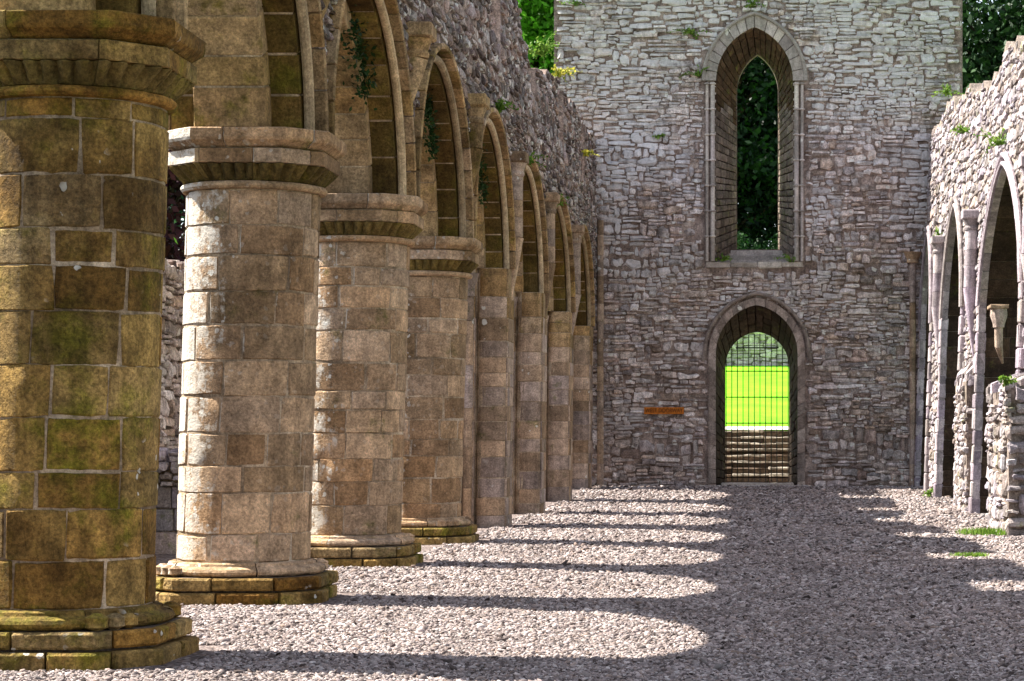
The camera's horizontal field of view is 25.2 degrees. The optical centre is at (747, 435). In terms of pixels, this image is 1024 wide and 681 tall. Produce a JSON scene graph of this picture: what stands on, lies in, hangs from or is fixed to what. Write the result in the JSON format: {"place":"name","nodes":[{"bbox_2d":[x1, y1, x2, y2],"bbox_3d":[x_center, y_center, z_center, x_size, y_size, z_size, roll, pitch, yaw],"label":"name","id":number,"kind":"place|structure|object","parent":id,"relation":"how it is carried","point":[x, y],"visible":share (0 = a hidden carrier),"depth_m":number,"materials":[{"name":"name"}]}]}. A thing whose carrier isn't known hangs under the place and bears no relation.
{"place":"outdoors","nodes":[
{"label":"outdoors","id":0,"kind":"place"},
{"bbox_2d":[29,487,1009,679],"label":"gravel floor","id":1,"kind":"structure","parent":0,"point":[203,649],"depth_m":19.21,"materials":[{"name":"grey gravel"}]},
{"bbox_2d":[0,10,205,671],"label":"column","id":2,"kind":"structure","parent":1,"relation":"on","point":[88,103],"depth_m":13.40,"materials":[{"name":"stone"}]},
{"bbox_2d":[0,0,596,335],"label":"arcade wall","id":3,"kind":"structure","parent":2,"relation":"on","point":[272,63],"depth_m":26.64,"materials":[{"name":"stone"}]},
{"bbox_2d":[340,5,376,111],"bbox_3d":[-3.881,-3.817,22.482,0.385,1.109,1.140,0,0,0],"label":"ivy","id":4,"kind":"object","parent":3,"relation":"attached to","point":[359,50],"visible":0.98,"depth_m":22.61,"materials":[{"name":"green plant"}]},
{"bbox_2d":[422,89,440,162],"bbox_3d":[-3.873,-3.806,27.520,0.317,0.891,1.022,0,0,0],"label":"ivy","id":5,"kind":"object","parent":3,"relation":"attached to","point":[427,114],"visible":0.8,"depth_m":27.66,"materials":[{"name":"green plant"}]},
{"bbox_2d":[478,144,489,207],"bbox_3d":[-3.866,-3.833,32.673,0.384,1.006,1.116,0,0,0],"label":"ivy","id":6,"kind":"object","parent":3,"relation":"attached to","point":[482,186],"visible":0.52,"depth_m":32.92,"materials":[{"name":"green plant"}]},
{"bbox_2d":[495,96,518,113],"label":"wall plant","id":7,"kind":"object","parent":3,"relation":"attached to","point":[500,106],"depth_m":31.91,"materials":[{"name":"green plant"}]},
{"bbox_2d":[528,151,547,168],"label":"wall plant","id":8,"kind":"object","parent":3,"relation":"attached to","point":[531,159],"depth_m":35.16,"materials":[{"name":"green plant"}]},
{"bbox_2d":[528,31,560,63],"bbox_3d":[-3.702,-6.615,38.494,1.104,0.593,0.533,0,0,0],"label":"wall plant","id":9,"kind":"object","parent":3,"relation":"attached to","point":[542,48],"depth_m":38.49,"materials":[{"name":"green plant"}]},
{"bbox_2d":[557,193,569,205],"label":"wall plant","id":10,"kind":"object","parent":3,"relation":"attached to","point":[567,197],"depth_m":40.21,"materials":[{"name":"green plant"}]},
{"bbox_2d":[551,64,582,81],"bbox_3d":[-3.375,-6.712,41.800,0.689,0.305,0.384,0,0,41],"label":"wall plant","id":11,"kind":"object","parent":3,"relation":"attached to","point":[557,71],"depth_m":41.84,"materials":[{"name":"yellow plant"}]},
{"bbox_2d":[582,149,599,156],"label":"wall plant","id":12,"kind":"object","parent":3,"relation":"attached to","point":[586,152],"depth_m":49.62,"materials":[{"name":"plant"}]},
{"bbox_2d":[155,447,179,553],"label":"wall","id":13,"kind":"structure","parent":1,"relation":"on","point":[166,514],"depth_m":26.00,"materials":[{"name":"grey stone"}]},
{"bbox_2d":[156,127,346,604],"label":"column","id":14,"kind":"structure","parent":1,"relation":"on","point":[254,195],"depth_m":18.41,"materials":[{"name":"stone"}]},
{"bbox_2d":[310,193,427,566],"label":"column","id":15,"kind":"structure","parent":1,"relation":"on","point":[366,241],"depth_m":23.39,"materials":[{"name":"stone"}]},
{"bbox_2d":[401,236,482,544],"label":"column","id":16,"kind":"structure","parent":1,"relation":"on","point":[442,269],"depth_m":28.39,"materials":[{"name":"stone"}]},
{"bbox_2d":[461,268,513,526],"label":"pier","id":17,"kind":"structure","parent":1,"relation":"on","point":[486,497],"depth_m":33.60,"materials":[{"name":"stone"}]},
{"bbox_2d":[511,292,547,513],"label":"pier","id":18,"kind":"structure","parent":1,"relation":"on","point":[529,412],"depth_m":39.32,"materials":[{"name":"stone"}]},
{"bbox_2d":[545,311,573,500],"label":"pier","id":19,"kind":"structure","parent":1,"relation":"on","point":[559,418],"depth_m":45.41,"materials":[{"name":"stone"}]},
{"bbox_2d":[572,326,592,488],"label":"pier","id":20,"kind":"structure","parent":1,"relation":"on","point":[582,405],"depth_m":51.26,"materials":[{"name":"stone"}]},
{"bbox_2d":[554,0,962,486],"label":"gable wall","id":21,"kind":"structure","parent":1,"relation":"on","point":[831,309],"depth_m":53.00,"materials":[{"name":"stone"}]},
{"bbox_2d":[559,0,585,6],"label":"wall plant","id":22,"kind":"object","parent":21,"relation":"attached to","point":[573,2],"depth_m":52.93,"materials":[{"name":"green plant"}]},
{"bbox_2d":[652,133,665,138],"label":"wall plant","id":23,"kind":"object","parent":21,"relation":"attached to","point":[658,136],"depth_m":52.92,"materials":[{"name":"green plant"}]},
{"bbox_2d":[644,407,683,413],"bbox_3d":[-1.950,-0.585,52.915,0.930,0.160,0.050,0,0,0],"label":"sign","id":24,"kind":"object","parent":21,"relation":"attached to","point":[663,410],"visible":1,"depth_m":52.90,"materials":[{"name":"orange wood"}]},
{"bbox_2d":[665,27,711,39],"bbox_3d":[-1.369,-9.400,52.952,1.089,0.358,0.472,0,0,0],"label":"wall plant","id":25,"kind":"object","parent":21,"relation":"attached to","point":[690,31],"depth_m":52.91,"materials":[{"name":"green plant"}]},
{"bbox_2d":[679,65,708,78],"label":"wall plant","id":26,"kind":"object","parent":21,"relation":"attached to","point":[698,73],"depth_m":52.90,"materials":[{"name":"green plant"}]},
{"bbox_2d":[715,253,731,261],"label":"wall plant","id":27,"kind":"object","parent":21,"relation":"attached to","point":[724,258],"depth_m":52.90,"materials":[{"name":"green plant"}]},
{"bbox_2d":[701,11,807,268],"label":"window","id":28,"kind":"structure","parent":21,"relation":"in","point":[735,54],"depth_m":53.21,"materials":[{"name":"stone"}]},
{"bbox_2d":[745,0,764,7],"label":"wall plant","id":29,"kind":"object","parent":21,"relation":"attached to","point":[753,3],"depth_m":52.91,"materials":[{"name":"green plant"}]},
{"bbox_2d":[701,292,812,485],"bbox_3d":[0.211,-0.929,53.536,2.629,4.878,1.328,0,0,0],"label":"doorway","id":30,"kind":"structure","parent":21,"relation":"in","point":[750,316],"depth_m":53.14,"materials":[{"name":"stone"}]},
{"bbox_2d":[726,334,788,480],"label":"iron gate","id":31,"kind":"structure","parent":21,"relation":"attached to","point":[754,423],"depth_m":54.07,"materials":[{"name":"black metal"}]},
{"bbox_2d":[774,254,795,261],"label":"wall plant","id":32,"kind":"object","parent":21,"relation":"attached to","point":[788,257],"depth_m":52.91,"materials":[{"name":"green plant"}]},
{"bbox_2d":[922,488,933,497],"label":"wall plant","id":33,"kind":"object","parent":1,"relation":"on","point":[928,493],"depth_m":47.17,"materials":[{"name":"green plant"}]},
{"bbox_2d":[952,361,974,511],"bbox_3d":[3.954,0.038,41.076,0.329,2.810,2.295,0,0,0],"label":"masonry footing","id":34,"kind":"object","parent":1,"relation":"on","point":[962,402],"visible":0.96,"depth_m":40.45,"materials":[{"name":"grey stone"}]},
{"bbox_2d":[948,551,988,556],"bbox_3d":[2.487,1.326,25.402,0.491,0.049,0.473,0,0,0],"label":"grass patch","id":35,"kind":"object","parent":1,"relation":"on","point":[975,554],"visible":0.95,"depth_m":25.31,"materials":[{"name":"green plant"}]},
{"bbox_2d":[956,526,1006,535],"bbox_3d":[3.252,1.291,30.892,0.820,0.119,0.844,0,0,36],"label":"grass patch","id":36,"kind":"object","parent":1,"relation":"on","point":[981,531],"visible":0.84,"depth_m":30.65,"materials":[{"name":"green plant"}]},
{"bbox_2d":[984,373,1023,535],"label":"masonry footing","id":37,"kind":"object","parent":1,"relation":"on","point":[1004,440],"visible":0.92,"depth_m":30.76,"materials":[{"name":"grey stone"}]},
{"bbox_2d":[998,375,1017,386],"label":"wall plant","id":38,"kind":"object","parent":37,"relation":"attached to","point":[1006,380],"depth_m":29.43,"materials":[{"name":"green plant"}]},
{"bbox_2d":[181,0,1020,245],"label":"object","id":39,"kind":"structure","parent":0,"point":[980,0],"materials":[{"name":"green plant"}]},
{"bbox_2d":[725,365,787,482],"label":"lawn","id":40,"kind":"structure","parent":0,"point":[759,392],"depth_m":76.40,"materials":[{"name":"green plant"}]},
{"bbox_2d":[167,190,185,259],"bbox_3d":[-15.986,-7.727,63.059,7.602,15.314,7.308,0,0,0],"label":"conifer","id":41,"kind":"object","parent":40,"relation":"on","point":[182,221],"depth_m":62.10,"materials":[{"name":"green plant"}]},
{"bbox_2d":[517,0,553,72],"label":"tree","id":42,"kind":"object","parent":40,"relation":"on","point":[537,17],"visible":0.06,"depth_m":108.11,"materials":[{"name":"green plant"}]},
{"bbox_2d":[725,332,787,365],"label":"garden wall","id":43,"kind":"structure","parent":40,"relation":"on","point":[759,352],"depth_m":89.98,"materials":[{"name":"stone"}]},
{"bbox_2d":[725,430,788,482],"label":"stone steps","id":44,"kind":"structure","parent":40,"relation":"on","point":[759,460],"depth_m":56.01,"materials":[{"name":"grey stone"}]},
{"bbox_2d":[737,56,777,248],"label":"tree","id":45,"kind":"object","parent":40,"relation":"on","point":[751,201],"visible":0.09,"depth_m":96.73,"materials":[{"name":"green plant"}]},
{"bbox_2d":[737,226,777,248],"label":"shrub","id":46,"kind":"object","parent":40,"relation":"on","point":[773,244],"visible":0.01,"depth_m":93.32,"materials":[{"name":"green plant"}]},
{"bbox_2d":[737,0,980,247],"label":"tree","id":47,"kind":"object","parent":40,"relation":"on","point":[760,159],"visible":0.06,"depth_m":96.13,"materials":[{"name":"green plant"}]},
{"bbox_2d":[962,0,1023,93],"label":"tree","id":48,"kind":"object","parent":40,"relation":"on","point":[991,34],"visible":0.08,"depth_m":63.92,"materials":[{"name":"green plant"}]},
{"bbox_2d":[725,426,787,429],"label":"path","id":49,"kind":"structure","parent":0,"point":[758,427],"depth_m":61.33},
{"bbox_3d":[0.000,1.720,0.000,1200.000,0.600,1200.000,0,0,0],"label":"ground","id":50,"kind":"structure","parent":0,"visible":0},
{"bbox_2d":[159,258,184,448],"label":"aisle wall","id":51,"kind":"structure","parent":50,"relation":"on","point":[172,327],"depth_m":31.42,"materials":[{"name":"grey stone"}]},
{"bbox_2d":[164,149,186,261],"bbox_3d":[-12.685,-3.518,47.679,10.857,10.166,9.130,0,0,0],"label":"copper tree","id":52,"kind":"object","parent":50,"relation":"on","point":[173,248],"visible":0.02,"depth_m":45.71,"materials":[{"name":"brown plant"}]},
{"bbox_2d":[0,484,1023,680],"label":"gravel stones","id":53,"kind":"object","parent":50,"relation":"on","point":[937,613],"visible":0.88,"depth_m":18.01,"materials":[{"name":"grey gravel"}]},
{"bbox_2d":[914,35,1023,513],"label":"side wall","id":54,"kind":"structure","parent":50,"relation":"on","point":[971,300],"depth_m":40.54,"materials":[{"name":"stone"}]},
{"bbox_2d":[932,227,942,235],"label":"wall plant","id":55,"kind":"object","parent":54,"relation":"attached to","point":[937,231],"depth_m":48.16,"materials":[{"name":"green plant"}]},
{"bbox_2d":[931,83,964,96],"bbox_3d":[4.226,-7.259,47.621,0.724,0.313,0.394,0,0,0],"label":"wall plant","id":56,"kind":"object","parent":54,"relation":"attached to","point":[946,92],"depth_m":47.64,"materials":[{"name":"green plant"}]},
{"bbox_2d":[950,124,970,134],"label":"wall plant","id":57,"kind":"object","parent":54,"relation":"attached to","point":[965,129],"depth_m":42.67,"materials":[{"name":"green plant"}]},
{"bbox_2d":[973,128,1006,152],"bbox_3d":[4.160,-4.781,36.554,1.003,0.472,0.565,0,0,23],"label":"wall plant","id":58,"kind":"object","parent":54,"relation":"attached to","point":[999,141],"depth_m":36.54,"materials":[{"name":"green plant"}]}
]}

